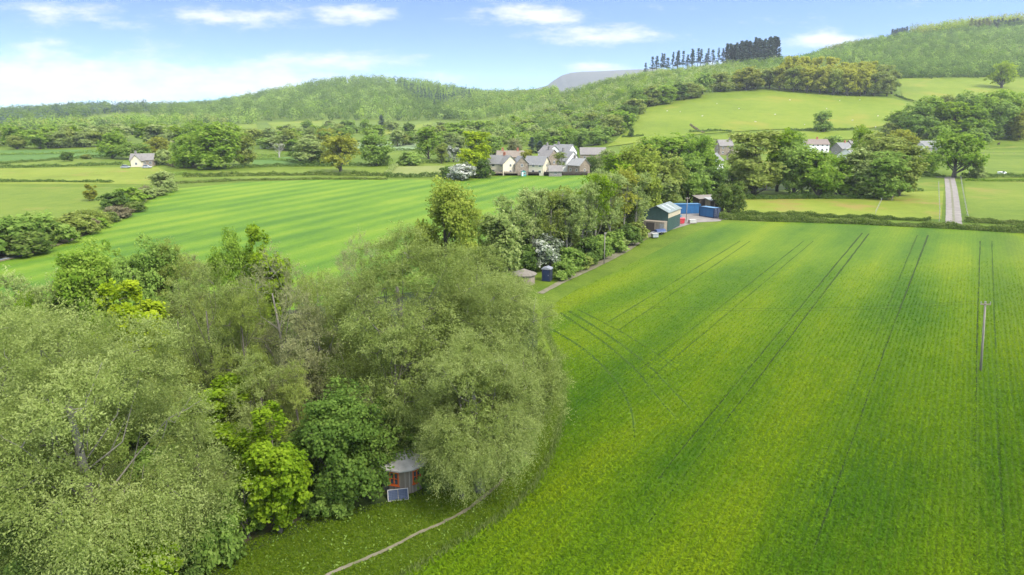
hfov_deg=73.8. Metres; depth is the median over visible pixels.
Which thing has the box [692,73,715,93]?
distant tree
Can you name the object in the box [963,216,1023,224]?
hedge
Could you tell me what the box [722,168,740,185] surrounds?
broadleaf tree
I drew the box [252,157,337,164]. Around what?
pasture field
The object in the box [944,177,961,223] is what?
lane
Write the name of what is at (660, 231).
farm trailer
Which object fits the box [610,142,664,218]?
broadleaf tree
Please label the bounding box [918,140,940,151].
farmhouse
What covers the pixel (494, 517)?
fringe grass
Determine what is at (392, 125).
distant tree
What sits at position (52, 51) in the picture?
sky
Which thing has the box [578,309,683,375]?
tractor rut
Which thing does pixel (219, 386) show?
maple tree
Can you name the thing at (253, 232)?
maple tree
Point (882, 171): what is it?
broadleaf tree
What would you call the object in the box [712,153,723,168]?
house
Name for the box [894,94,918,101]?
hedge
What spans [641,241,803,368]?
tractor rut
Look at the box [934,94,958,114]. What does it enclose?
broadleaf tree
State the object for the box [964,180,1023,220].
pasture field
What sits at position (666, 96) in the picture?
broadleaf tree
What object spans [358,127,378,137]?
distant tree
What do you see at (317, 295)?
budding tree
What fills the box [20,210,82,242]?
bush
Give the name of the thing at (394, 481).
window
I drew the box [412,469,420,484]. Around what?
window
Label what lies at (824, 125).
broadleaf tree
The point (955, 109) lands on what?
broadleaf tree
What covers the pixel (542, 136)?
broadleaf tree
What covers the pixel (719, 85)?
broadleaf tree
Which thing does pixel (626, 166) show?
broadleaf tree
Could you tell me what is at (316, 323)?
sallow tree
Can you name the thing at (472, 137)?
broadleaf tree
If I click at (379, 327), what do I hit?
bush
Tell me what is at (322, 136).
broadleaf tree
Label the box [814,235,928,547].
tractor rut
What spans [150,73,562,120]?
central hill wood
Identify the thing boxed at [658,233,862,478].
tractor rut
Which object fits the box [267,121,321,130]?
hill field
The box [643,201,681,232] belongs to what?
metal barn
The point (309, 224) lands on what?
crop field
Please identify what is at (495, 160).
house
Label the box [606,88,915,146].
hill field
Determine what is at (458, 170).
hawthorn bush
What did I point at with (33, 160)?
hedge
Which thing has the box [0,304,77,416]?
sallow tree
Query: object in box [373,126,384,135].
distant tree
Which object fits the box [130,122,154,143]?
distant tree
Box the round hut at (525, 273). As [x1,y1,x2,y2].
[512,269,536,285]
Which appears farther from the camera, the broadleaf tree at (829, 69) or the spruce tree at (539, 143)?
the broadleaf tree at (829, 69)
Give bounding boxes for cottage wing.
[129,154,144,166]
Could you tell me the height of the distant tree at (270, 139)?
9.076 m
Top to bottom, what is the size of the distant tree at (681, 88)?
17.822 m
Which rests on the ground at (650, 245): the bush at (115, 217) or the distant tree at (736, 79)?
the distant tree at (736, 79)
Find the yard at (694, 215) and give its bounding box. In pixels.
[642,213,720,228]
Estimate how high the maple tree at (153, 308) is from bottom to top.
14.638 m
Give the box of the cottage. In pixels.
[129,151,155,165]
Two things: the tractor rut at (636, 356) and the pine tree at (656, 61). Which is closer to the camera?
the tractor rut at (636, 356)
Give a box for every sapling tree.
[0,264,48,364]
[6,290,47,338]
[25,268,77,356]
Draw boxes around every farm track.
[537,235,650,293]
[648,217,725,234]
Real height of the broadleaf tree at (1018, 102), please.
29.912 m
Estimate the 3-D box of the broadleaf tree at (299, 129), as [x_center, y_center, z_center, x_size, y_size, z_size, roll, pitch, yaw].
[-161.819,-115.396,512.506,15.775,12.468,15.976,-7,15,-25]
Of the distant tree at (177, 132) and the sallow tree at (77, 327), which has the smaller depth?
the sallow tree at (77, 327)
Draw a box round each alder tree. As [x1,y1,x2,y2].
[489,194,537,271]
[514,185,552,245]
[535,185,574,265]
[552,152,566,165]
[556,189,587,247]
[567,179,600,246]
[576,173,620,235]
[591,167,630,230]
[609,164,643,224]
[624,171,651,221]
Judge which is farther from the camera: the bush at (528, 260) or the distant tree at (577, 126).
the distant tree at (577, 126)
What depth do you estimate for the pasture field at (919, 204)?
202.27 m
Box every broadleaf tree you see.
[5,135,25,148]
[45,130,73,147]
[59,124,85,131]
[72,130,95,146]
[95,131,127,157]
[97,124,114,138]
[111,127,127,134]
[142,136,169,152]
[168,133,202,167]
[173,121,246,168]
[180,119,204,141]
[228,132,258,165]
[272,134,288,150]
[282,130,302,144]
[286,147,303,160]
[287,125,304,132]
[289,138,331,162]
[301,126,314,137]
[313,128,333,141]
[325,125,340,130]
[331,128,350,138]
[356,133,394,165]
[414,126,438,158]
[432,135,446,148]
[434,131,447,142]
[434,142,448,163]
[443,132,460,146]
[451,134,467,148]
[451,148,482,177]
[458,130,493,163]
[477,209,521,295]
[481,127,494,131]
[483,120,493,126]
[483,135,503,154]
[485,217,523,269]
[494,130,507,141]
[506,138,522,149]
[513,191,554,243]
[515,213,540,252]
[520,149,531,158]
[529,131,549,145]
[537,118,551,125]
[540,186,576,242]
[544,195,580,248]
[552,119,564,126]
[565,128,574,142]
[568,128,588,145]
[573,184,600,236]
[586,130,604,144]
[586,155,597,171]
[591,181,622,235]
[593,149,615,171]
[595,192,623,232]
[600,152,633,176]
[604,114,626,135]
[609,161,640,228]
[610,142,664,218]
[618,103,638,119]
[618,173,647,227]
[628,87,648,103]
[647,173,682,203]
[649,85,678,103]
[654,152,691,202]
[671,153,715,202]
[680,82,706,97]
[697,166,726,194]
[708,71,735,91]
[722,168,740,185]
[724,129,786,195]
[730,65,765,89]
[748,75,767,88]
[762,127,798,191]
[772,65,787,89]
[776,140,820,194]
[780,57,793,88]
[782,55,798,66]
[783,65,804,91]
[791,131,807,150]
[792,148,844,195]
[793,58,807,89]
[799,56,813,86]
[799,66,818,92]
[803,64,819,91]
[809,56,825,86]
[811,66,829,93]
[812,110,833,131]
[818,64,834,92]
[824,153,864,194]
[826,56,841,89]
[827,67,843,94]
[829,64,844,93]
[838,66,860,95]
[840,62,851,89]
[842,147,885,194]
[847,64,858,93]
[849,61,865,90]
[850,124,877,154]
[851,150,913,199]
[855,65,872,95]
[856,130,907,158]
[862,63,877,93]
[865,60,878,86]
[866,71,883,95]
[873,65,890,93]
[878,64,895,74]
[879,129,921,159]
[881,76,896,95]
[882,108,914,128]
[884,143,930,195]
[890,69,902,93]
[896,101,940,136]
[913,95,955,133]
[913,149,939,172]
[931,101,980,138]
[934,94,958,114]
[949,90,986,116]
[956,105,996,131]
[966,89,1016,119]
[982,99,1021,137]
[1003,109,1023,139]
[1004,92,1023,133]
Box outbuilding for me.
[548,165,562,175]
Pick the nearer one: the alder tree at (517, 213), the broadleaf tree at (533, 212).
the alder tree at (517, 213)
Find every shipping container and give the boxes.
[674,203,700,213]
[699,206,720,217]
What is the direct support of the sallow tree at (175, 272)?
on the woodland floor at (362, 502)
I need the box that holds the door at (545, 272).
[543,270,548,280]
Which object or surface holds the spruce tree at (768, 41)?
on the ground at (650, 245)
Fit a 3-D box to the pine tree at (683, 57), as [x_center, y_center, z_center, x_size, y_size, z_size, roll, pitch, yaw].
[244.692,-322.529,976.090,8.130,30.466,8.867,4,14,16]
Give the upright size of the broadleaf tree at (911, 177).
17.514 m
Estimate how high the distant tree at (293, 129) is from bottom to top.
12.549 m
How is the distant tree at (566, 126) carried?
on the ground at (650, 245)
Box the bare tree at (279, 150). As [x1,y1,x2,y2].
[272,142,285,157]
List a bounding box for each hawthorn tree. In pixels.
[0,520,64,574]
[47,236,130,339]
[104,232,183,330]
[205,226,257,324]
[287,375,394,503]
[350,394,428,475]
[409,174,489,299]
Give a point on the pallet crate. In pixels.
(691, 221)
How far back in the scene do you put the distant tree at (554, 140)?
430.50 m
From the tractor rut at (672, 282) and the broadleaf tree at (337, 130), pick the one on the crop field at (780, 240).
the tractor rut at (672, 282)
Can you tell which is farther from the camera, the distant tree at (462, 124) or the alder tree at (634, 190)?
the distant tree at (462, 124)
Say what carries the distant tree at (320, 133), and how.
on the ground at (650, 245)
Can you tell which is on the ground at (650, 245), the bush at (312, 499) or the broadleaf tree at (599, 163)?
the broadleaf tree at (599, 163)
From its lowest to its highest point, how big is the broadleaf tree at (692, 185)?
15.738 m
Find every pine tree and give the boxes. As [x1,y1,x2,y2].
[649,56,654,69]
[654,56,659,69]
[661,54,666,66]
[671,52,675,68]
[675,50,681,68]
[681,51,685,64]
[684,55,689,65]
[689,48,694,66]
[694,48,700,66]
[698,49,704,64]
[705,48,710,62]
[710,50,714,63]
[716,48,721,61]
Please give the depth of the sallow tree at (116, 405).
58.32 m
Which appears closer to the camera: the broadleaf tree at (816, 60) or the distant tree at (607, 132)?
the distant tree at (607, 132)
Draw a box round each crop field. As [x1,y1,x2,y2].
[0,175,590,315]
[417,221,1023,574]
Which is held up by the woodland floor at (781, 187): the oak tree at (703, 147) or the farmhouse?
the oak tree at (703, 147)
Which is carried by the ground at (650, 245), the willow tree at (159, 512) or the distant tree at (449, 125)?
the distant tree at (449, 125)
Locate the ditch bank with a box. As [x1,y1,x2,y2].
[0,190,160,260]
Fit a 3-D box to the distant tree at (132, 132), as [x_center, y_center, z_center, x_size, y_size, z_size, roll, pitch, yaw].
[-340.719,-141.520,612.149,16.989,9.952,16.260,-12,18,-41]
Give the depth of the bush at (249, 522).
47.64 m
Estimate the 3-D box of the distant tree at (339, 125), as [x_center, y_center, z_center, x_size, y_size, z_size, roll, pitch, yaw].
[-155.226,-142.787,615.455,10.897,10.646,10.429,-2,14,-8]
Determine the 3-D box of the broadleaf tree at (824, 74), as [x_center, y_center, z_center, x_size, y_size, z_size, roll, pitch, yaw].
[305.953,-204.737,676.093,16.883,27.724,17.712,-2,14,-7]
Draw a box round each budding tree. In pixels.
[227,237,329,414]
[286,265,362,401]
[330,229,383,322]
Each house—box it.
[487,152,505,174]
[496,147,524,158]
[499,155,515,175]
[513,156,528,174]
[525,156,550,175]
[537,142,559,154]
[538,146,558,164]
[554,141,576,154]
[558,148,578,171]
[567,155,590,172]
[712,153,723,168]
[714,137,733,154]
[805,137,830,151]
[830,140,850,154]
[837,148,852,158]
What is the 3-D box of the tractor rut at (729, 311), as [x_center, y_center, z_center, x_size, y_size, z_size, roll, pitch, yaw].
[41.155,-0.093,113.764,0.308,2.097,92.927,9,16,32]
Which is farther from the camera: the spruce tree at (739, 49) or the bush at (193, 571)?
the spruce tree at (739, 49)
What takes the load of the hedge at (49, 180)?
on the ground at (650, 245)
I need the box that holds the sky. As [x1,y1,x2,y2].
[0,0,1023,109]
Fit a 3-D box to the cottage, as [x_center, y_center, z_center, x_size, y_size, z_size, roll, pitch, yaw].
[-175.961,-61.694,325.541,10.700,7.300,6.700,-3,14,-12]
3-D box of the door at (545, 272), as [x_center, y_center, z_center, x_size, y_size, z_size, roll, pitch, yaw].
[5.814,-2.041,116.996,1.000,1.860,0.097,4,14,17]
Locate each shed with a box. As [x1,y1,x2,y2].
[692,195,711,205]
[704,197,723,210]
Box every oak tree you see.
[113,142,152,156]
[319,130,360,171]
[630,137,661,156]
[636,132,698,166]
[680,134,727,173]
[928,129,989,176]
[983,60,1020,87]
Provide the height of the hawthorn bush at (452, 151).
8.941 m
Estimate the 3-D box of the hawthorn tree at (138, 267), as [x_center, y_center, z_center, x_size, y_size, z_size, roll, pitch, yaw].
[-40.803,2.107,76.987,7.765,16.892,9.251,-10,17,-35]
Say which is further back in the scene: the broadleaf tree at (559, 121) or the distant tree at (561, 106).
the distant tree at (561, 106)
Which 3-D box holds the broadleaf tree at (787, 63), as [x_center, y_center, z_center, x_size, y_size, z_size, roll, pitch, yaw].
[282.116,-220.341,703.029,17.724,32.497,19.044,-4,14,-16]
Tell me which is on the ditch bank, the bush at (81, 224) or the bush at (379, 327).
the bush at (81, 224)
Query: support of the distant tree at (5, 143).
on the ground at (650, 245)
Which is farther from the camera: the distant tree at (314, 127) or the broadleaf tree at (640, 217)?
the distant tree at (314, 127)
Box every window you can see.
[388,472,399,486]
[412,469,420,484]
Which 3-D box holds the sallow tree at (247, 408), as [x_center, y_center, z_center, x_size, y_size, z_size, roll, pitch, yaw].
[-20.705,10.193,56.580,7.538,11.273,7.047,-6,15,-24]
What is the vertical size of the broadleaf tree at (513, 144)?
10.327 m
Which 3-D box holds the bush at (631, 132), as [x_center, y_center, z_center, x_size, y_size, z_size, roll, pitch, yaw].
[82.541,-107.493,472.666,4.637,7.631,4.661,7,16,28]
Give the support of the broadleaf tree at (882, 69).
on the ground at (650, 245)
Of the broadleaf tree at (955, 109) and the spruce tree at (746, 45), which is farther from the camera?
the spruce tree at (746, 45)
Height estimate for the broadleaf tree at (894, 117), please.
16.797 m
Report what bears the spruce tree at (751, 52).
on the ground at (650, 245)
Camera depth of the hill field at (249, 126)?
802.81 m
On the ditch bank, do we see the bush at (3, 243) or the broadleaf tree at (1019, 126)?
the bush at (3, 243)
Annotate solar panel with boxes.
[387,488,408,501]
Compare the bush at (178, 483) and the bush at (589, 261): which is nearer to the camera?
the bush at (178, 483)
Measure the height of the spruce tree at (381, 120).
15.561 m
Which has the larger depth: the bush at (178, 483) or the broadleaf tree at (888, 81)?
the broadleaf tree at (888, 81)
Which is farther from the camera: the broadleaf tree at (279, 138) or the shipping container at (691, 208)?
the broadleaf tree at (279, 138)
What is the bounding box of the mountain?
[526,68,666,92]
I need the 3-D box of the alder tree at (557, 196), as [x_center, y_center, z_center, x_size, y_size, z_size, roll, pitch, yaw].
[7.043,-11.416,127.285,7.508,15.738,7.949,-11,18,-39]
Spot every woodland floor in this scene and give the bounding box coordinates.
[0,292,537,574]
[508,176,854,270]
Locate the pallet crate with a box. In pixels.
[687,219,695,223]
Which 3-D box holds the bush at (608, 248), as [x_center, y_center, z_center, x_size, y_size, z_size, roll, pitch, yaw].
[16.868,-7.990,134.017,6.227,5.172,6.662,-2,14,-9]
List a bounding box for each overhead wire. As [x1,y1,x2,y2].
[490,294,966,308]
[541,300,988,310]
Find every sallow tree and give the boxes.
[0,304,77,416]
[0,408,142,574]
[17,306,115,405]
[68,337,167,448]
[127,333,207,431]
[141,236,217,350]
[150,388,245,525]
[152,287,217,390]
[162,259,258,401]
[172,251,225,337]
[181,276,278,386]
[207,287,277,403]
[219,344,303,459]
[263,285,345,416]
[263,358,315,467]
[300,268,376,390]
[347,315,443,480]
[411,366,509,499]
[430,243,524,317]
[468,207,492,290]
[478,314,578,453]
[494,269,541,299]
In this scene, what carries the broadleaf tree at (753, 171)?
on the ground at (650, 245)
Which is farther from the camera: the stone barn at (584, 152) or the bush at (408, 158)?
the stone barn at (584, 152)
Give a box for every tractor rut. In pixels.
[550,328,634,437]
[560,312,675,418]
[569,311,693,412]
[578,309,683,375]
[608,241,739,321]
[619,241,749,329]
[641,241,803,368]
[648,234,868,522]
[651,241,812,377]
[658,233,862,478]
[786,235,917,542]
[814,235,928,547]
[973,241,980,573]
[991,241,1005,574]
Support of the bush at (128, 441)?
on the woodland floor at (362, 502)
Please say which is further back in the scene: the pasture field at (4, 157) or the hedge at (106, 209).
the pasture field at (4, 157)
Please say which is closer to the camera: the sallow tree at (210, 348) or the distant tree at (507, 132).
the sallow tree at (210, 348)
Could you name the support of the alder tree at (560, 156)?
on the ground at (650, 245)
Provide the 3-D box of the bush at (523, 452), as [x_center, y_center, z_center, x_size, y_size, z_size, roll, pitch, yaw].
[-0.112,12.975,58.120,4.802,4.857,5.844,7,15,26]
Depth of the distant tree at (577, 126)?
501.74 m
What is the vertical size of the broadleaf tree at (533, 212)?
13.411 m
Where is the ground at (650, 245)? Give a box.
[0,27,1023,574]
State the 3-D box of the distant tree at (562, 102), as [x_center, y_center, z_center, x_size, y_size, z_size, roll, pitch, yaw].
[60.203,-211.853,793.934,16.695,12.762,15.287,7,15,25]
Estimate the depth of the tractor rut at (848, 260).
85.16 m
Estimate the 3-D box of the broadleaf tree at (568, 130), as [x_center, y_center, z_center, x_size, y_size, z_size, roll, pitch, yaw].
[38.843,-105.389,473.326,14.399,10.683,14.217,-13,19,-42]
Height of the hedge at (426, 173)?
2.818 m
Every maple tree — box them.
[47,504,184,574]
[81,317,123,407]
[82,184,97,200]
[92,278,174,390]
[180,372,252,451]
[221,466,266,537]
[228,400,313,533]
[230,223,293,325]
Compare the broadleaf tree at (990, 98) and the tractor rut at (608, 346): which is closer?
the tractor rut at (608, 346)
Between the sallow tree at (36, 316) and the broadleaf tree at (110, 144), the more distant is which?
the broadleaf tree at (110, 144)
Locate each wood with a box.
[0,97,257,129]
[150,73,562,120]
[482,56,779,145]
[771,10,1023,78]
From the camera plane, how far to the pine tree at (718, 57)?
973.80 m
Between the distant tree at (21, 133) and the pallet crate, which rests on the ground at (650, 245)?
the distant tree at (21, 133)
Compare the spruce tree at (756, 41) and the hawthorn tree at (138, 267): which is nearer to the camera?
the hawthorn tree at (138, 267)
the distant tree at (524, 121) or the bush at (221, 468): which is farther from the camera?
the distant tree at (524, 121)
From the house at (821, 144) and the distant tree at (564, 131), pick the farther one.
the distant tree at (564, 131)
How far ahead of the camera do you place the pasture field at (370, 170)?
295.24 m
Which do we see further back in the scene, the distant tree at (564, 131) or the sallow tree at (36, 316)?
the distant tree at (564, 131)
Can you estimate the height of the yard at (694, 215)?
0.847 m
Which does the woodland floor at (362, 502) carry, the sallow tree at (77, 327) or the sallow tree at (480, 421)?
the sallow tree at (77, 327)
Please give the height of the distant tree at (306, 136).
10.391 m
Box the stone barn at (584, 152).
[579,147,605,159]
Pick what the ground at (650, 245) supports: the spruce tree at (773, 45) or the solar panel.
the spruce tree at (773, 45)
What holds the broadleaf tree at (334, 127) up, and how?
on the ground at (650, 245)
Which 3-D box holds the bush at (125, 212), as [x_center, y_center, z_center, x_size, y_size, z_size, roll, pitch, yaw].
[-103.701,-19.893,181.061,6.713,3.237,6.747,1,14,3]
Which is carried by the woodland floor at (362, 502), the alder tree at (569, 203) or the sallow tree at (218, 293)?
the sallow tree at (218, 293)
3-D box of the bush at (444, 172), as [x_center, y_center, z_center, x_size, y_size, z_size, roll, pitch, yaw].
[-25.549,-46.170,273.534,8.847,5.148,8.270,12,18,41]
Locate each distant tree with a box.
[0,125,23,142]
[0,128,6,144]
[12,129,29,147]
[24,129,53,148]
[36,124,56,129]
[38,126,57,147]
[59,127,77,146]
[68,124,81,146]
[74,122,88,126]
[80,131,104,146]
[83,125,98,131]
[101,129,121,140]
[108,123,133,135]
[123,124,136,134]
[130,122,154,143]
[142,123,173,142]
[161,124,183,142]
[242,129,263,144]
[255,137,273,148]
[258,127,277,141]
[266,135,278,148]
[281,138,299,149]
[287,128,302,137]
[296,134,317,143]
[300,120,312,129]
[310,125,317,133]
[317,130,335,140]
[323,120,336,128]
[334,123,344,127]
[342,125,355,138]
[345,119,355,126]
[351,125,361,132]
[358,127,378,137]
[359,118,369,129]
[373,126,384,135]
[385,121,399,130]
[388,129,405,146]
[398,134,410,144]
[403,122,416,133]
[404,131,415,144]
[413,133,424,143]
[430,125,446,131]
[443,123,458,132]
[446,127,464,136]
[453,120,466,127]
[460,126,475,130]
[470,120,486,130]
[498,127,516,143]
[509,115,521,123]
[515,119,532,126]
[519,122,534,132]
[527,123,540,133]
[531,114,543,121]
[544,107,555,114]
[544,127,561,143]
[547,136,564,144]
[557,100,568,106]
[557,126,571,142]
[559,104,569,110]
[560,110,573,116]
[563,124,575,130]
[569,112,584,119]
[572,121,583,129]
[581,111,597,122]
[581,121,595,130]
[588,125,602,131]
[596,126,616,142]
[608,110,636,127]
[617,122,627,132]
[622,98,646,112]
[640,85,661,106]
[671,82,689,99]
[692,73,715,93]
[730,71,745,88]
[760,66,778,88]
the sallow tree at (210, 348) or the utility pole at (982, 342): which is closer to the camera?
the sallow tree at (210, 348)
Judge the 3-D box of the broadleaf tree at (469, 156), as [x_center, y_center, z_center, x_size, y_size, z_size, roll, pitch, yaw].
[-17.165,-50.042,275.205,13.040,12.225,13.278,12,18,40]
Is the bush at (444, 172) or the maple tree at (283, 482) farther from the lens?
the bush at (444, 172)
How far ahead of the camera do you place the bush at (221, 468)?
53.76 m
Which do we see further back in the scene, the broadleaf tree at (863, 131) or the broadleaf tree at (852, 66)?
the broadleaf tree at (852, 66)
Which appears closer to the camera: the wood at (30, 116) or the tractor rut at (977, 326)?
the tractor rut at (977, 326)
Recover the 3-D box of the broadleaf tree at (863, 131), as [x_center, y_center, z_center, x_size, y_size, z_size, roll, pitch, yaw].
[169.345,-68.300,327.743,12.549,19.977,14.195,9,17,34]
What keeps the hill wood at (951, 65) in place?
on the ground at (650, 245)
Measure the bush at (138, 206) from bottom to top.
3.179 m
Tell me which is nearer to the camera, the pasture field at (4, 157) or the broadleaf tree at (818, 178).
the broadleaf tree at (818, 178)
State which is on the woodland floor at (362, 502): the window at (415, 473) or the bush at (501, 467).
the bush at (501, 467)
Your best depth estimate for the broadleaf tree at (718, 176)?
211.99 m
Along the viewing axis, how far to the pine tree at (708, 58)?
973.21 m
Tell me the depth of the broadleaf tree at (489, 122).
636.32 m
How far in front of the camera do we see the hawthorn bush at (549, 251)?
122.56 m
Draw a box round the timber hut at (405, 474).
[378,447,427,493]
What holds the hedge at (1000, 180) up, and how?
on the ground at (650, 245)
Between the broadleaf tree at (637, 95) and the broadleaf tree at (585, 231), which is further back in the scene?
the broadleaf tree at (637, 95)
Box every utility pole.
[604,232,606,263]
[979,301,990,370]
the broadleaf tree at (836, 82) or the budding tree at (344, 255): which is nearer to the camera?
the budding tree at (344, 255)
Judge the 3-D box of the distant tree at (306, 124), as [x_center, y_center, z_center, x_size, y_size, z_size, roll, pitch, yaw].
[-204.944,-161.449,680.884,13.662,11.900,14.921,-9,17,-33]
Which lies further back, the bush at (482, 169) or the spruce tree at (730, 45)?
the spruce tree at (730, 45)
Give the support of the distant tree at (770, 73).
on the ground at (650, 245)
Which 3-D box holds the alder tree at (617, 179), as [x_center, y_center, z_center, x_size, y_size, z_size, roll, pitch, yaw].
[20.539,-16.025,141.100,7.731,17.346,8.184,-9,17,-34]
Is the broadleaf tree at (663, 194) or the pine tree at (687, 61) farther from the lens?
the pine tree at (687, 61)
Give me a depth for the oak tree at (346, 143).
292.21 m
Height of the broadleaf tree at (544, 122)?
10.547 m
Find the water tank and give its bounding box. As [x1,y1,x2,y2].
[651,233,658,237]
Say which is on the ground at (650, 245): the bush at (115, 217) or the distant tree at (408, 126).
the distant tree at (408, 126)
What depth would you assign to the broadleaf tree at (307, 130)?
466.78 m
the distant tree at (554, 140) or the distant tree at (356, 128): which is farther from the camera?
the distant tree at (356, 128)
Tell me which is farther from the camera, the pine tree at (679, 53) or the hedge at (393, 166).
the pine tree at (679, 53)
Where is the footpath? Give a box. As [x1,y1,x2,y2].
[325,469,509,574]
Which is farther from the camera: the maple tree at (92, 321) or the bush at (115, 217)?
the bush at (115, 217)
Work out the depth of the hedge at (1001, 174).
276.02 m
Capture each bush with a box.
[0,214,45,253]
[0,223,10,255]
[0,231,57,256]
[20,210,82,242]
[57,212,102,232]
[59,152,74,160]
[80,154,91,158]
[92,418,144,464]
[94,191,130,206]
[95,217,112,227]
[104,212,122,221]
[113,187,152,201]
[113,207,135,218]
[114,443,178,492]
[122,201,147,211]
[132,188,157,197]
[145,170,178,190]
[148,415,208,448]
[150,433,202,452]
[153,468,214,497]
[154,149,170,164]
[154,186,169,195]
[164,442,211,473]
[166,533,204,574]
[178,492,251,574]
[188,449,240,495]
[198,320,285,355]
[225,427,310,459]
[261,313,306,342]
[297,476,328,519]
[309,477,356,519]
[310,151,327,164]
[330,322,384,367]
[338,318,390,333]
[398,151,424,164]
[409,432,441,489]
[422,467,465,494]
[439,166,455,177]
[446,146,460,161]
[446,162,476,180]
[476,158,495,177]
[487,437,510,477]
[492,414,539,472]
[516,244,543,269]
[530,233,565,268]
[552,260,575,280]
[553,247,587,272]
[574,236,602,264]
[576,254,593,269]
[589,234,614,256]
[605,229,629,251]
[612,223,643,244]
[614,238,630,249]
[628,128,634,136]
[628,221,650,238]
[711,181,747,212]
[823,135,844,148]
[879,122,899,136]
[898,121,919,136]
[926,125,953,140]
[962,126,994,141]
[968,162,987,178]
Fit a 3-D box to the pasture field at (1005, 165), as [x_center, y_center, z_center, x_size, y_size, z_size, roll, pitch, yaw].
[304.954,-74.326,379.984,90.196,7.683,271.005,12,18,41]
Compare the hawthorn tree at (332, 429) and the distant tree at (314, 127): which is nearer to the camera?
the hawthorn tree at (332, 429)
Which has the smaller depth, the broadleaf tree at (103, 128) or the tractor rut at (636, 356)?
the tractor rut at (636, 356)
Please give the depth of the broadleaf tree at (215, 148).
306.26 m
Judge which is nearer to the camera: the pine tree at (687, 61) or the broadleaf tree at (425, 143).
the broadleaf tree at (425, 143)
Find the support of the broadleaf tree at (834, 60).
on the ground at (650, 245)
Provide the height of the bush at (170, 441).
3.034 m
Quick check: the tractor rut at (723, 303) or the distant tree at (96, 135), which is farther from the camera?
the distant tree at (96, 135)
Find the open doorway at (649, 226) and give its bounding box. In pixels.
[646,222,653,231]
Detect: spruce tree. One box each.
[378,115,384,127]
[527,137,535,152]
[535,141,542,152]
[576,135,583,149]
[723,43,729,63]
[728,43,733,62]
[731,45,737,64]
[735,42,739,63]
[738,40,744,62]
[738,44,743,61]
[741,41,747,64]
[743,40,748,60]
[745,41,752,59]
[747,42,753,61]
[750,43,757,60]
[752,38,763,60]
[753,37,758,59]
[754,39,763,61]
[760,40,766,58]
[763,38,767,60]
[764,39,770,59]
[766,36,773,59]
[771,36,777,57]
[772,37,775,56]
[774,37,782,59]
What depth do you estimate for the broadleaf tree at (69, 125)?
492.90 m
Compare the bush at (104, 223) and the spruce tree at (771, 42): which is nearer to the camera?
the bush at (104, 223)
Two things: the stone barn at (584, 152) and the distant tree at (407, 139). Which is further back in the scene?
the distant tree at (407, 139)
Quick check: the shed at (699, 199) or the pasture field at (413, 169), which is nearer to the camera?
the shed at (699, 199)
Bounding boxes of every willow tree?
[0,288,259,574]
[0,307,134,489]
[311,219,516,443]
[410,322,548,515]
[415,266,569,432]
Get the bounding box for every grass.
[175,398,561,574]
[399,304,568,574]
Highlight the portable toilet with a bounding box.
[541,265,552,280]
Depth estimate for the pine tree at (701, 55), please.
973.26 m
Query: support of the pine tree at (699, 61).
on the ground at (650, 245)
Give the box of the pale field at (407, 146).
[353,142,430,149]
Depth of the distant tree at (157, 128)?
479.15 m
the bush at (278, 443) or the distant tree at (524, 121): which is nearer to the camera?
the bush at (278, 443)
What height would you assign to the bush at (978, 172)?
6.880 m
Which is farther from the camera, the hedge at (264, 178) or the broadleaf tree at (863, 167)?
the hedge at (264, 178)
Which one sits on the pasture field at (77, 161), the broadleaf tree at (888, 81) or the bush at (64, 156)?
the bush at (64, 156)
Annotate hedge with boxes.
[0,150,103,154]
[0,154,121,163]
[0,161,123,167]
[0,178,114,182]
[7,209,113,234]
[102,185,150,212]
[166,162,219,167]
[175,176,387,183]
[182,170,384,176]
[197,162,387,169]
[256,155,311,163]
[257,152,366,156]
[344,148,434,150]
[384,163,397,175]
[386,171,440,177]
[396,159,449,164]
[622,134,643,136]
[689,129,731,131]
[719,211,1023,232]
[731,209,931,221]
[745,192,898,199]
[789,127,854,130]
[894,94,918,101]
[902,73,1023,77]
[922,172,945,176]
[961,172,1023,177]
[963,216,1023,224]
[965,178,1023,181]
[983,136,1023,140]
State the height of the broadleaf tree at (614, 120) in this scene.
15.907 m
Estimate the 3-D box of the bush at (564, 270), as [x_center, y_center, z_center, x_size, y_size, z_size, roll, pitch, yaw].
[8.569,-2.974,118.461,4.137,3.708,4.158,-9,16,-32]
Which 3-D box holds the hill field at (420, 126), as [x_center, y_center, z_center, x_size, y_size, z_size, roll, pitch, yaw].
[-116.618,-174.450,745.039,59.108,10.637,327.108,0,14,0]
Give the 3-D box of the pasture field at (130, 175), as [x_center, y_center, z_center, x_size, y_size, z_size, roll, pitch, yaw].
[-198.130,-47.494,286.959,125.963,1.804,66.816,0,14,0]
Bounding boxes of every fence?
[491,172,517,175]
[528,171,587,175]
[960,175,968,215]
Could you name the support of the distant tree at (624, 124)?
on the ground at (650, 245)
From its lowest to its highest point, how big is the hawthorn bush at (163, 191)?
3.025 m
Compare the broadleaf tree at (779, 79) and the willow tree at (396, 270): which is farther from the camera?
the broadleaf tree at (779, 79)
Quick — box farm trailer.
[652,229,666,234]
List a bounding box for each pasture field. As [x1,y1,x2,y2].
[0,150,119,160]
[0,158,129,165]
[0,167,167,183]
[0,187,139,218]
[183,167,385,179]
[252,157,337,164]
[389,166,444,175]
[740,191,943,218]
[906,177,943,189]
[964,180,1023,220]
[981,146,1023,172]
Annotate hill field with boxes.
[228,124,256,128]
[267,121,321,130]
[380,122,431,134]
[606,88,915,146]
[709,130,880,142]
[898,77,1023,107]

